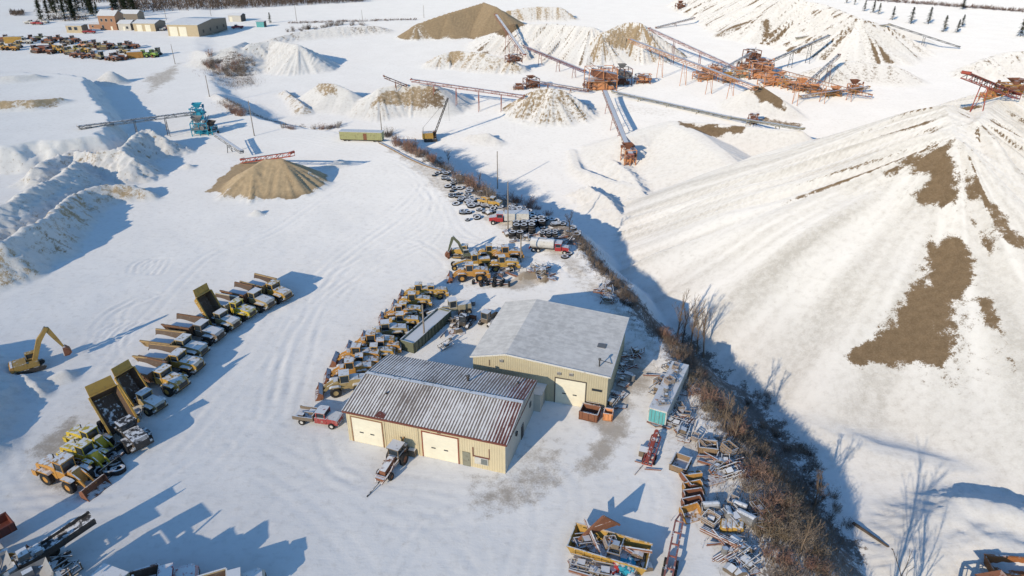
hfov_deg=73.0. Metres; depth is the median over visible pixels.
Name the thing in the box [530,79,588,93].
conveyor
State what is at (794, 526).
bare shrub
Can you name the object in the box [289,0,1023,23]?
hedge
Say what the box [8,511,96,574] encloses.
mobile screen
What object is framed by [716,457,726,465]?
scrap shell
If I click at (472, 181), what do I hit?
bare shrub
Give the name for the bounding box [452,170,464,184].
bare shrub
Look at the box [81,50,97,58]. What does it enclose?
motor grader
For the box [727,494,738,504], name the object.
crate
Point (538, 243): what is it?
tank truck
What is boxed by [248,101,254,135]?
utility pole
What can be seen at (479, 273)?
wheel loader
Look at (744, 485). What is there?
bare shrub
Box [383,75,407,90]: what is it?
conveyor
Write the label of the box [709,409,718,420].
bare shrub
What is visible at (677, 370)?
scrap framework
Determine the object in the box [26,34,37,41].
wheel loader
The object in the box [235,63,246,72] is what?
bare shrub
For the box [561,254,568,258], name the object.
tyre casing
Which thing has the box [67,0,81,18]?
conifer
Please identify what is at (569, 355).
machine shop
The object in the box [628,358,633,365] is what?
steel drum
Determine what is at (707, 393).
bare shrub
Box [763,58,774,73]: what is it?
crushing plant
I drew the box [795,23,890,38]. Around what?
conveyor
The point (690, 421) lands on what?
pipe bundle
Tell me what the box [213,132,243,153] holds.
conveyor
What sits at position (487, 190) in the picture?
bare shrub
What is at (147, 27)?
door
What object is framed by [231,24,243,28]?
service truck
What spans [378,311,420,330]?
wheel loader
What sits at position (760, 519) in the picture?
scrap framework
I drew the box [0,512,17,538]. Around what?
dump trailer
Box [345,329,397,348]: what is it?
wheel loader
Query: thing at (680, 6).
crushing plant
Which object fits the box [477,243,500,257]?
wheel loader
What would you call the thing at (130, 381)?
dump truck
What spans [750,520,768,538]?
bare shrub
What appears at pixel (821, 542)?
bare shrub
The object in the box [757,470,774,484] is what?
bare shrub
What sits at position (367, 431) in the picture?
overhead door
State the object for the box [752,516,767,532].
bare shrub
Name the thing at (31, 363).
excavator
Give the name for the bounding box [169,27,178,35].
door
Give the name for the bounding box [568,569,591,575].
steel girder
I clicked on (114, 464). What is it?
tyre casing
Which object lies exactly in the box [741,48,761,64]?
crushing plant
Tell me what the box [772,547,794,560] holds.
bare shrub
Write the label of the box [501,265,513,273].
scrap framework
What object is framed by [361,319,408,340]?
wheel loader
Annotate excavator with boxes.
[8,326,71,374]
[445,236,476,259]
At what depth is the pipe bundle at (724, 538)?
75.25 m
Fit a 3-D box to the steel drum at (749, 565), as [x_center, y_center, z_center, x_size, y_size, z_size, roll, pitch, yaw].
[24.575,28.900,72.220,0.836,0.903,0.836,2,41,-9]
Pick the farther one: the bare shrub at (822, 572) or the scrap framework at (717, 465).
the scrap framework at (717, 465)
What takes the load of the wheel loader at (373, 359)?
on the ground
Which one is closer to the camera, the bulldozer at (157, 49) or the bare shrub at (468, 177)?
the bare shrub at (468, 177)
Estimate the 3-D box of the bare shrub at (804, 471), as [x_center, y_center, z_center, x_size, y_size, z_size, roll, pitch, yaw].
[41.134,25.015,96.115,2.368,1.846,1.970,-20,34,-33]
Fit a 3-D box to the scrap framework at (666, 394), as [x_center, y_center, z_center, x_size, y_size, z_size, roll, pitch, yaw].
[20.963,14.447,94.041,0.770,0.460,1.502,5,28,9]
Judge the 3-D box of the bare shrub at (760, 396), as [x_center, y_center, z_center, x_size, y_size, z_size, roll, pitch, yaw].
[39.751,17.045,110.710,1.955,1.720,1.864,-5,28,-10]
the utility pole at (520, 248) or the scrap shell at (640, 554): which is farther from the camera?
the utility pole at (520, 248)
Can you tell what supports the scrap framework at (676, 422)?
on the ground
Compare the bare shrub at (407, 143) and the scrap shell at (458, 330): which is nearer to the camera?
the scrap shell at (458, 330)
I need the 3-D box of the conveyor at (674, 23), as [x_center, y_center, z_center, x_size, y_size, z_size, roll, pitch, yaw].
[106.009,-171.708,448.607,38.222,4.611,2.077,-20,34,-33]
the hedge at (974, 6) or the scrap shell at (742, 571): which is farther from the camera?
the hedge at (974, 6)
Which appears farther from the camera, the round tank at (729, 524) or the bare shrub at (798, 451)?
the bare shrub at (798, 451)
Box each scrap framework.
[50,555,78,575]
[53,558,83,575]
[134,407,142,418]
[437,337,453,350]
[447,317,457,322]
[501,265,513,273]
[522,233,528,240]
[535,265,547,275]
[568,553,595,572]
[573,532,600,548]
[592,560,620,575]
[600,294,611,302]
[603,294,617,302]
[604,284,613,295]
[607,393,620,408]
[607,534,624,555]
[615,375,627,382]
[619,360,627,370]
[629,346,644,354]
[648,380,659,394]
[656,398,669,405]
[661,361,670,370]
[663,391,668,398]
[667,412,678,426]
[667,415,687,427]
[672,367,681,374]
[675,421,690,440]
[709,460,724,472]
[715,462,741,479]
[720,502,748,526]
[721,452,729,463]
[729,547,760,566]
[730,465,745,479]
[735,551,755,571]
[736,542,752,555]
[748,497,769,514]
[753,513,772,528]
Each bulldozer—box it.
[13,40,22,47]
[30,45,42,53]
[40,36,54,43]
[48,42,56,47]
[63,46,75,54]
[83,40,96,47]
[92,51,104,59]
[95,42,109,49]
[113,52,127,60]
[154,47,162,54]
[448,243,467,258]
[456,313,476,329]
[478,309,497,327]
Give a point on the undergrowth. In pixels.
(787, 481)
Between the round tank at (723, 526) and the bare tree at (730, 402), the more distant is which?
the bare tree at (730, 402)
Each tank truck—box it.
[29,45,52,50]
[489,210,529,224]
[529,237,569,253]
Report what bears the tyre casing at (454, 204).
on the ground
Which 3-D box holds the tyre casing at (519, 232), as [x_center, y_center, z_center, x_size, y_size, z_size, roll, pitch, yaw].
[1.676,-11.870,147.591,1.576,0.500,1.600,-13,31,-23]
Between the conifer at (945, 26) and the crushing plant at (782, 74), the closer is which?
the crushing plant at (782, 74)
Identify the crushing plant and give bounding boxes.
[0,550,13,575]
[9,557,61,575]
[188,102,205,119]
[189,115,208,136]
[205,120,218,134]
[505,52,522,63]
[513,83,524,89]
[523,75,539,89]
[582,78,597,90]
[584,63,618,91]
[600,67,617,86]
[613,63,632,85]
[620,142,636,165]
[633,73,651,83]
[675,1,685,8]
[692,67,716,81]
[708,63,723,72]
[718,72,740,83]
[730,67,749,77]
[736,61,751,69]
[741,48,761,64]
[747,113,759,124]
[748,58,772,79]
[757,71,784,86]
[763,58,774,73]
[777,78,798,88]
[778,71,787,79]
[787,77,813,92]
[805,84,823,94]
[824,86,841,96]
[846,79,864,93]
[974,570,1006,575]
[978,87,1001,100]
[992,77,1023,96]
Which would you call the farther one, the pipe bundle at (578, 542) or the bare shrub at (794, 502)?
the bare shrub at (794, 502)
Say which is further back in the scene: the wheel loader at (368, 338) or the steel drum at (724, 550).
the wheel loader at (368, 338)
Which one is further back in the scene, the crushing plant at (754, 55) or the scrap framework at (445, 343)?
the crushing plant at (754, 55)
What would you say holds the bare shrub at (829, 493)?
on the ground
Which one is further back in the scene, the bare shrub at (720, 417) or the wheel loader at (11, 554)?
the bare shrub at (720, 417)
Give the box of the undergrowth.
[193,51,863,575]
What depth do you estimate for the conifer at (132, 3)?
483.44 m
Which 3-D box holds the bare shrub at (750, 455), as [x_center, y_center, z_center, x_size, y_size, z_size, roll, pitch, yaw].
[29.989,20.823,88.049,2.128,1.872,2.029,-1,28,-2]
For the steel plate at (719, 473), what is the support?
on the ground
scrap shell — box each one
[454,327,462,332]
[485,210,492,215]
[588,565,600,575]
[631,550,644,559]
[638,444,648,456]
[640,562,653,571]
[707,513,715,522]
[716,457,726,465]
[723,562,737,575]
[726,534,741,544]
[734,566,747,575]
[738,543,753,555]
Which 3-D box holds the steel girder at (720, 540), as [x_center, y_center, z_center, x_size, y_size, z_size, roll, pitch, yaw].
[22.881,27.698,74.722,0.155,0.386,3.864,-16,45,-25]
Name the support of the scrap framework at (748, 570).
on the steel plate
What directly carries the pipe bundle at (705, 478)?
on the ground
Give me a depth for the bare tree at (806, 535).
72.65 m
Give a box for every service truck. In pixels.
[30,20,43,24]
[82,29,95,33]
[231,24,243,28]
[292,405,344,429]
[477,196,502,206]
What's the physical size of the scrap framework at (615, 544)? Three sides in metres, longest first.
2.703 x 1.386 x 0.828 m
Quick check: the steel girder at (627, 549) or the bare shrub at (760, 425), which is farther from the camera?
the bare shrub at (760, 425)
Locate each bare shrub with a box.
[215,61,224,71]
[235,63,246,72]
[391,136,401,146]
[398,136,413,149]
[442,161,454,171]
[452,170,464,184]
[463,170,473,182]
[464,176,476,186]
[481,181,495,195]
[682,342,695,354]
[682,377,692,390]
[687,369,701,382]
[691,383,705,396]
[694,367,705,380]
[700,379,713,392]
[701,385,723,401]
[703,400,718,411]
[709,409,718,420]
[712,407,728,419]
[713,391,728,405]
[720,432,743,453]
[729,422,745,437]
[733,419,746,435]
[736,427,757,444]
[736,465,753,477]
[738,473,763,493]
[742,447,755,456]
[745,491,768,506]
[748,458,769,475]
[748,468,762,480]
[748,478,762,489]
[750,456,769,471]
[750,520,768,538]
[752,495,774,515]
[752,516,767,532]
[753,505,773,520]
[755,444,771,457]
[756,391,763,399]
[756,441,770,455]
[756,485,783,506]
[756,504,777,521]
[757,417,769,428]
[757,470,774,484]
[759,447,775,459]
[759,509,776,529]
[759,510,790,540]
[761,543,777,556]
[770,523,792,549]
[770,562,792,575]
[772,508,785,522]
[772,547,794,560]
[773,494,786,505]
[773,548,795,565]
[776,489,800,509]
[776,553,804,575]
[777,516,799,537]
[780,497,806,515]
[781,441,794,453]
[782,483,794,495]
[782,493,798,507]
[783,508,803,524]
[783,521,801,541]
[784,493,802,510]
[784,503,805,519]
[790,483,805,499]
[790,516,804,524]
[791,525,814,549]
[791,537,809,555]
[792,442,801,453]
[797,521,815,536]
[800,463,814,473]
[800,539,825,555]
[803,474,816,484]
[803,557,815,570]
[805,513,816,524]
[806,443,815,455]
[806,549,826,571]
[809,524,827,540]
[810,454,823,467]
[812,535,835,558]
[814,562,836,575]
[821,559,836,572]
[823,509,838,520]
[826,482,840,499]
[832,503,842,513]
[842,516,854,529]
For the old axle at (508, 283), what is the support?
on the ground
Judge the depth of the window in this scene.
84.99 m
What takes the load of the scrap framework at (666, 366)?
on the ground
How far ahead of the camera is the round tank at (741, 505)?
78.92 m
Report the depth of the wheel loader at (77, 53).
340.18 m
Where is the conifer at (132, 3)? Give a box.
[131,0,135,9]
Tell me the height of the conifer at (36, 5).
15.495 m
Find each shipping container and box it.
[3,36,23,42]
[90,563,129,575]
[126,51,143,57]
[647,361,688,425]
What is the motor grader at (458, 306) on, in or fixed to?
on the ground
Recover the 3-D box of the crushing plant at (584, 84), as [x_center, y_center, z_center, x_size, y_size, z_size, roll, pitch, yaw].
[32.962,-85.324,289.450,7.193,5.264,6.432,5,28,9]
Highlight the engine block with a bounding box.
[612,557,635,574]
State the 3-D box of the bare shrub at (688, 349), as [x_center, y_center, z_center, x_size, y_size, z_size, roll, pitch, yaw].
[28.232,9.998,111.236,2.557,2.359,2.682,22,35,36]
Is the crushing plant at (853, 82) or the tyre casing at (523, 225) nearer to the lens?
the tyre casing at (523, 225)
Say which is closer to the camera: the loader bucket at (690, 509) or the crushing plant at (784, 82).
the loader bucket at (690, 509)
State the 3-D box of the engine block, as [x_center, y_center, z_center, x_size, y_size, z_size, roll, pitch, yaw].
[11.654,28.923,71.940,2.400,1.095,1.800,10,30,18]
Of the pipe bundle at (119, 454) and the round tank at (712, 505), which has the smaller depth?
the round tank at (712, 505)
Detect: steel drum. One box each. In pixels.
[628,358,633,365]
[630,374,635,381]
[721,546,728,555]
[743,559,752,568]
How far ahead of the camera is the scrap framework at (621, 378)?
101.07 m
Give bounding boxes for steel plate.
[449,330,455,335]
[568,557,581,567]
[589,543,609,556]
[616,381,629,387]
[616,390,628,399]
[616,405,626,408]
[619,553,639,561]
[623,370,633,375]
[677,435,690,442]
[715,508,722,515]
[717,471,728,477]
[747,567,760,574]
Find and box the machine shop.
[470,299,628,410]
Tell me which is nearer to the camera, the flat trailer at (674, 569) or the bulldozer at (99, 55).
the flat trailer at (674, 569)
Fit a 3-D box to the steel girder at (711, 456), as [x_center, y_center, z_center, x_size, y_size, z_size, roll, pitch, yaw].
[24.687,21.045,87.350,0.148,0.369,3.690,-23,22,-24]
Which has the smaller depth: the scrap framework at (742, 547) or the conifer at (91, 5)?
the scrap framework at (742, 547)
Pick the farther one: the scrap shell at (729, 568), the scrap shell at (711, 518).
the scrap shell at (711, 518)
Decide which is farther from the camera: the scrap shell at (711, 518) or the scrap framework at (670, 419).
the scrap framework at (670, 419)
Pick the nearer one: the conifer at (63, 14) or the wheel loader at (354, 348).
the wheel loader at (354, 348)
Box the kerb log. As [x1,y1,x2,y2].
[378,142,441,170]
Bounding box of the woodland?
[9,0,363,20]
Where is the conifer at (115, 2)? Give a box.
[111,0,120,10]
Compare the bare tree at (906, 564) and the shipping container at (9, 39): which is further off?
the shipping container at (9, 39)
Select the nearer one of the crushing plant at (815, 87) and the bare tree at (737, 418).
the bare tree at (737, 418)
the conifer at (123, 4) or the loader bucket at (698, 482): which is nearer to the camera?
the loader bucket at (698, 482)
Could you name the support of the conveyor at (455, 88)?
on the ground
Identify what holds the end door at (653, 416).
in the shipping container at (657, 414)
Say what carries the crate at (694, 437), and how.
on the ground
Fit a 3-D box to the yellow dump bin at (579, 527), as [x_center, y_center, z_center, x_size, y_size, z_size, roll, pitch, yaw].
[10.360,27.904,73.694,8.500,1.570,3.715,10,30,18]
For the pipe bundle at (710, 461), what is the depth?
86.30 m
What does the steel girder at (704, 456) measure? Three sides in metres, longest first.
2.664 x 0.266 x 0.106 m
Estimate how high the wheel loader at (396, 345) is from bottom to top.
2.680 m
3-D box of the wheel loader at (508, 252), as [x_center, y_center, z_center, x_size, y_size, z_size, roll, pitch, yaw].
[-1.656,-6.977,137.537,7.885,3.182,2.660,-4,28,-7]
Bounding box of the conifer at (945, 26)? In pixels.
[941,15,948,31]
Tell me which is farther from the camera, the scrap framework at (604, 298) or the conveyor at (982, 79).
the conveyor at (982, 79)
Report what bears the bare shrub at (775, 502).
on the ground
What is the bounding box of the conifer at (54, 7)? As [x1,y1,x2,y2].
[49,0,59,15]
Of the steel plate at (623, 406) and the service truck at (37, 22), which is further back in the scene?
the service truck at (37, 22)
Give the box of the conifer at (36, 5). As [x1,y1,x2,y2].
[33,0,44,20]
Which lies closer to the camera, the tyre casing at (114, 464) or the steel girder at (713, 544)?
the steel girder at (713, 544)
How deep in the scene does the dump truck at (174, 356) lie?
102.83 m
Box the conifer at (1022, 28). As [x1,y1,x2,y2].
[1017,19,1023,35]
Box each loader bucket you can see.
[678,470,702,480]
[679,471,698,488]
[679,502,702,524]
[681,494,702,513]
[682,479,705,496]
[682,487,704,500]
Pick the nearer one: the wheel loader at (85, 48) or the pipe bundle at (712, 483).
the pipe bundle at (712, 483)
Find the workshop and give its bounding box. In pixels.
[341,353,546,473]
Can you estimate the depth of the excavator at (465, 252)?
137.59 m
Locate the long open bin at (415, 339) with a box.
[400,307,451,353]
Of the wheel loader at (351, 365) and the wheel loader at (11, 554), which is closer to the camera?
the wheel loader at (11, 554)
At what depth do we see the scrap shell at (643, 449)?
87.50 m
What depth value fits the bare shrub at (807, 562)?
72.63 m
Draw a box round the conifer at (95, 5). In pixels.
[93,2,98,17]
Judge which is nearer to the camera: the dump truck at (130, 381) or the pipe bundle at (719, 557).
the pipe bundle at (719, 557)
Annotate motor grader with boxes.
[0,43,19,50]
[13,37,32,43]
[33,33,45,39]
[40,46,54,54]
[59,37,73,44]
[77,41,89,47]
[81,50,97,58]
[110,42,128,49]
[116,46,130,53]
[148,49,159,57]
[424,296,471,316]
[451,252,489,270]
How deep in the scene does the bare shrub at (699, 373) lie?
102.91 m
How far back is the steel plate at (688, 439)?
90.17 m
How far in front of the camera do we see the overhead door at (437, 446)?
86.08 m
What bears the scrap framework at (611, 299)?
on the ground
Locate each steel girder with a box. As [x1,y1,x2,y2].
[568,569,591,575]
[584,518,601,555]
[608,537,638,557]
[619,364,636,371]
[619,545,651,553]
[643,374,659,375]
[647,420,669,429]
[697,448,718,459]
[697,455,718,457]
[697,460,723,469]
[706,542,725,545]
[711,529,727,546]
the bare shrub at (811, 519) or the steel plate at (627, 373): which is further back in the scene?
the steel plate at (627, 373)
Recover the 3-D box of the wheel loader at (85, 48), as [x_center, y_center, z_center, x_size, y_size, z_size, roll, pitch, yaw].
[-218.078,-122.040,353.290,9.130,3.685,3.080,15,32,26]
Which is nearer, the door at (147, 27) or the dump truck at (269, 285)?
the dump truck at (269, 285)
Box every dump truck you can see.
[85,375,153,454]
[111,359,167,416]
[128,562,199,575]
[132,342,205,377]
[134,355,190,396]
[139,328,209,356]
[161,313,226,346]
[193,283,241,333]
[198,567,266,575]
[215,292,257,322]
[219,282,276,312]
[239,273,293,304]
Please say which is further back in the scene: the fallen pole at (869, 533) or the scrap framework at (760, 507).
the fallen pole at (869, 533)
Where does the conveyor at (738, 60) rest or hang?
on the ground
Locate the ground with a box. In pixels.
[0,0,1023,575]
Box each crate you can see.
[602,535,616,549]
[653,376,662,384]
[664,375,674,385]
[672,362,679,368]
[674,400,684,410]
[682,410,691,419]
[690,431,699,441]
[699,438,712,447]
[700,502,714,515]
[701,509,720,528]
[719,440,738,456]
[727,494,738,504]
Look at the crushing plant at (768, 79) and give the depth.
294.86 m
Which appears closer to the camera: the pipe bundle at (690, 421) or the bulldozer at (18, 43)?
the pipe bundle at (690, 421)
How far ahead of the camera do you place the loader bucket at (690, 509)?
78.88 m
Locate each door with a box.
[136,25,142,30]
[145,25,150,30]
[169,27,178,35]
[178,27,187,35]
[350,416,384,447]
[421,430,459,463]
[462,451,469,466]
[521,422,523,439]
[554,377,586,406]
[648,409,665,424]
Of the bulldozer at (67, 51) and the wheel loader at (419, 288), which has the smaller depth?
the wheel loader at (419, 288)
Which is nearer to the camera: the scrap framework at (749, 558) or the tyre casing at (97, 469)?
the scrap framework at (749, 558)
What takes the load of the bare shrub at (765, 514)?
on the ground
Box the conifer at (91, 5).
[87,0,95,15]
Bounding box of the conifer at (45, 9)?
[41,1,52,19]
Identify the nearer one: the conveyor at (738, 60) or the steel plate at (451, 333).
the steel plate at (451, 333)
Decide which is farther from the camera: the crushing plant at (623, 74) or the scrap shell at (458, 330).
the crushing plant at (623, 74)
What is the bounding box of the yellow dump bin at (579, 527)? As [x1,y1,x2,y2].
[566,522,652,574]
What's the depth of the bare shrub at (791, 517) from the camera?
77.31 m
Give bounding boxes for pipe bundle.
[111,452,123,457]
[572,538,592,549]
[596,280,610,291]
[672,414,687,417]
[674,414,694,434]
[700,525,741,547]
[702,474,716,480]
[703,478,725,486]
[705,460,733,466]
[708,475,729,481]
[709,456,722,474]
[712,541,744,563]
[724,545,756,562]
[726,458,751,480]
[735,558,748,575]
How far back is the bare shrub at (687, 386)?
99.67 m
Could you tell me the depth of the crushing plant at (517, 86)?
289.64 m
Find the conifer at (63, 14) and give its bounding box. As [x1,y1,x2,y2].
[59,4,66,20]
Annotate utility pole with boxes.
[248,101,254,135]
[421,304,424,333]
[497,151,497,188]
[507,182,508,229]
[520,235,521,262]
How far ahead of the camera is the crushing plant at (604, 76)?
286.54 m
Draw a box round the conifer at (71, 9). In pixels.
[67,0,76,19]
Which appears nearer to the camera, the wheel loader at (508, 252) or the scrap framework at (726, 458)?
the scrap framework at (726, 458)
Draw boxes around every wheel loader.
[0,42,8,50]
[0,544,28,561]
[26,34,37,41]
[31,452,111,501]
[52,34,63,41]
[53,45,64,52]
[56,437,125,478]
[62,423,124,456]
[64,35,80,42]
[69,49,91,57]
[72,45,83,51]
[82,45,92,52]
[96,40,115,47]
[104,52,120,61]
[127,41,140,48]
[140,49,153,57]
[315,369,364,400]
[323,357,373,383]
[329,342,381,366]
[336,352,379,375]
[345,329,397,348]
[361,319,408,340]
[368,337,401,352]
[369,342,395,358]
[378,303,417,322]
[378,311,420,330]
[384,301,421,318]
[391,290,431,309]
[397,281,437,300]
[419,283,448,299]
[446,261,489,282]
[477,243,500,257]
[484,254,519,271]
[487,244,523,261]
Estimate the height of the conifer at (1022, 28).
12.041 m
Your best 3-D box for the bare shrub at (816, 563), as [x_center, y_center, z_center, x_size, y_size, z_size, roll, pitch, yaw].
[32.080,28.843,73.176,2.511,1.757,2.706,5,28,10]
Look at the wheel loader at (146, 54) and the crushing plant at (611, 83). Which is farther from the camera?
the wheel loader at (146, 54)
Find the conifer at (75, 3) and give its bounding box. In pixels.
[73,0,81,11]
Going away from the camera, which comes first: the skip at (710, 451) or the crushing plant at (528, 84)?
the skip at (710, 451)
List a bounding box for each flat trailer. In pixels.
[641,429,660,466]
[661,512,683,575]
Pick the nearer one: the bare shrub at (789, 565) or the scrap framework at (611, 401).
the bare shrub at (789, 565)
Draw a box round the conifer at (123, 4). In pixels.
[120,0,128,9]
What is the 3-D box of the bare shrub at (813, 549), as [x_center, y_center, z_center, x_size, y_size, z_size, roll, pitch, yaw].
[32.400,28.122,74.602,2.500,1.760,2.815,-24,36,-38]
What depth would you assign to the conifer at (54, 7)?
489.87 m
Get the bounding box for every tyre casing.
[94,465,108,478]
[101,467,117,475]
[106,461,121,468]
[110,464,125,475]
[452,201,459,205]
[467,204,475,208]
[509,230,515,234]
[513,223,519,227]
[516,230,523,234]
[520,223,526,227]
[538,219,545,223]
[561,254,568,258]
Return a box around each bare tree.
[565,211,572,231]
[672,289,689,337]
[677,299,694,343]
[689,297,706,348]
[690,308,714,357]
[690,310,708,354]
[721,390,735,428]
[725,407,748,437]
[799,514,824,551]
[810,469,828,512]
[893,549,913,575]
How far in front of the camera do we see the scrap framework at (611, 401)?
96.35 m
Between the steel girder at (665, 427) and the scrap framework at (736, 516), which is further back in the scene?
the steel girder at (665, 427)
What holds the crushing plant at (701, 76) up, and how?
on the ground
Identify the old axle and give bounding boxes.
[479,279,490,286]
[492,280,502,287]
[493,277,504,282]
[499,281,509,286]
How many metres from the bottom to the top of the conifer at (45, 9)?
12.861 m
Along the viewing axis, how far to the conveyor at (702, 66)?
286.46 m
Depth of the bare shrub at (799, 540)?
74.77 m
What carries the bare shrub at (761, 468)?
on the ground
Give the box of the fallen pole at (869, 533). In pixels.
[852,522,893,549]
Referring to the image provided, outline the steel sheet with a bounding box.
[578,515,619,540]
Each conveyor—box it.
[76,111,195,136]
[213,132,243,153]
[240,151,294,162]
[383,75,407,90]
[410,78,524,111]
[494,14,526,55]
[522,45,586,76]
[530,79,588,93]
[602,90,633,157]
[611,90,729,118]
[628,38,758,98]
[648,27,737,69]
[655,17,694,28]
[721,52,751,70]
[727,116,804,129]
[766,34,830,67]
[766,65,872,103]
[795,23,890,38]
[799,85,870,98]
[804,53,840,87]
[888,23,960,47]
[960,70,1021,111]
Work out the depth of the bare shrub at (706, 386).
100.12 m
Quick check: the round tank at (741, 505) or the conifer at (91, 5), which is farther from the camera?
the conifer at (91, 5)
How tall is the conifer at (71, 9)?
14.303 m
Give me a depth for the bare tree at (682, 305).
120.77 m
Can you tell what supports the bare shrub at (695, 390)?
on the ground
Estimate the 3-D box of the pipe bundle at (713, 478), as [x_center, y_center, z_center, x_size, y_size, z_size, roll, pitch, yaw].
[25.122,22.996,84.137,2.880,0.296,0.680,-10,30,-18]
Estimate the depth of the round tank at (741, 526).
76.70 m
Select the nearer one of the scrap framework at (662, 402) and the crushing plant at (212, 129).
the scrap framework at (662, 402)
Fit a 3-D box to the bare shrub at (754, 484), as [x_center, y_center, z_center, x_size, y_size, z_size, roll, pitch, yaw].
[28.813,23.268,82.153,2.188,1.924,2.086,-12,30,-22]
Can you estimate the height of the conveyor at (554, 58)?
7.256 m
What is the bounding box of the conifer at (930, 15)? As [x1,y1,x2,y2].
[923,7,932,23]
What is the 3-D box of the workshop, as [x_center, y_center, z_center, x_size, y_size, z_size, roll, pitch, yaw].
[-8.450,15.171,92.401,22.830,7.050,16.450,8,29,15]
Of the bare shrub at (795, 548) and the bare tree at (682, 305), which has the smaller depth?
the bare shrub at (795, 548)
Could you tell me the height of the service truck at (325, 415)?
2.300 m
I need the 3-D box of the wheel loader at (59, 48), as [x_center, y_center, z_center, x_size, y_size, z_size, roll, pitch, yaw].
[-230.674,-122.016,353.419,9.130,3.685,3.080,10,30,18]
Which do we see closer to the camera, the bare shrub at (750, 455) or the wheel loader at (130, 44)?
the bare shrub at (750, 455)
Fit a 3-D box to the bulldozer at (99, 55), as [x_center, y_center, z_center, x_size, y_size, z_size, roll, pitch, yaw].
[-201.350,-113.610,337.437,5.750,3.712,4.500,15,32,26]
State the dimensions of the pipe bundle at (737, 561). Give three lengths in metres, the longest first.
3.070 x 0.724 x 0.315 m
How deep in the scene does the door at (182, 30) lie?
403.02 m
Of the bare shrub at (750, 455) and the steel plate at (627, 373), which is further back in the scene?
the steel plate at (627, 373)
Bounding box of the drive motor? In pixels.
[609,562,619,574]
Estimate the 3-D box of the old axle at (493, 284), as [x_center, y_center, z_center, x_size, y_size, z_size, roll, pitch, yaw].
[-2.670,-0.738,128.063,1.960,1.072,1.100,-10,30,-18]
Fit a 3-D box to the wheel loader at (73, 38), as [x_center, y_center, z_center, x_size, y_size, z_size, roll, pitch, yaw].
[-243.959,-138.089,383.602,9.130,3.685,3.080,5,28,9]
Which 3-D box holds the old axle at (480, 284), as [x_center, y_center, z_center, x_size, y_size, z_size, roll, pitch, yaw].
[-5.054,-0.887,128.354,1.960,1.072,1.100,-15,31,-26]
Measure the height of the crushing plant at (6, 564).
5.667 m
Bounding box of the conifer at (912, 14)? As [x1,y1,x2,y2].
[905,7,915,23]
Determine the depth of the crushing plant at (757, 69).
307.98 m
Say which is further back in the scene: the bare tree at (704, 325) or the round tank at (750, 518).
the bare tree at (704, 325)
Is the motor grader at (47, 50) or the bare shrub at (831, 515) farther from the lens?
the motor grader at (47, 50)
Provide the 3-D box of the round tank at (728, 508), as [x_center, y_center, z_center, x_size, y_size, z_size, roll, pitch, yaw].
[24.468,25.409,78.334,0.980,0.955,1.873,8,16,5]
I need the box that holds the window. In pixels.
[474,457,487,465]
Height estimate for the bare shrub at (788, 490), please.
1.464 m
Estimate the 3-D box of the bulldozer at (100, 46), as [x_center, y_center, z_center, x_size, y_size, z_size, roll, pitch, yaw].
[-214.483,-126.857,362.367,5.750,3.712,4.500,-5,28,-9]
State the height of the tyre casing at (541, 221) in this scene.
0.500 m
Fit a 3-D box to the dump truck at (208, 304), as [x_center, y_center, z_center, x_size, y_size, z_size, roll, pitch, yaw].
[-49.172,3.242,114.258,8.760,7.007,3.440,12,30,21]
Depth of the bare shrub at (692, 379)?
101.24 m
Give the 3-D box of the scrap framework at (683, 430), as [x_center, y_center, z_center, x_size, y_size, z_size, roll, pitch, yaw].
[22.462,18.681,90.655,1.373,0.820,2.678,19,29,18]
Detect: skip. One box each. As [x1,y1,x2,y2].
[579,402,600,422]
[603,407,613,421]
[669,452,691,472]
[697,438,718,455]
[984,554,1023,575]
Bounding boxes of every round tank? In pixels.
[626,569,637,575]
[702,500,720,510]
[719,518,726,532]
[723,505,733,518]
[727,518,732,532]
[731,499,747,510]
[732,520,737,532]
[734,508,756,526]
[738,519,744,532]
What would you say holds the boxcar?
on the ground
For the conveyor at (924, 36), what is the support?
on the ground
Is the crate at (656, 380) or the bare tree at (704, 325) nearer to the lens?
the crate at (656, 380)
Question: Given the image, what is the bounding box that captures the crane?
[422,98,448,141]
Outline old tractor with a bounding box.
[367,437,408,496]
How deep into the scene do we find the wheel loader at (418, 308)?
117.20 m
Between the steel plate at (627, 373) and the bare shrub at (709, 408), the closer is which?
the bare shrub at (709, 408)
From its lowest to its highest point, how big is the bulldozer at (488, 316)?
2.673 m
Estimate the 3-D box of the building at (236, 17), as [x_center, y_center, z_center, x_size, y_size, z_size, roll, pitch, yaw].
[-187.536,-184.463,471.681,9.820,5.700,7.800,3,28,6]
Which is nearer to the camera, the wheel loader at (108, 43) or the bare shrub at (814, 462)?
the bare shrub at (814, 462)
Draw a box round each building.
[64,24,87,32]
[88,22,99,28]
[96,8,123,29]
[116,20,134,29]
[120,9,144,19]
[132,19,165,30]
[165,17,227,36]
[227,13,245,21]
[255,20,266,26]
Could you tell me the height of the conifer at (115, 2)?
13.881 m
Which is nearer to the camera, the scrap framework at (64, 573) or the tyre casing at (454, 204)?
the scrap framework at (64, 573)
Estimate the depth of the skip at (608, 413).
93.63 m
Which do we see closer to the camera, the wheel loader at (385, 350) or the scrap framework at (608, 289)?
the wheel loader at (385, 350)
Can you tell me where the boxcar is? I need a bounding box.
[338,129,383,141]

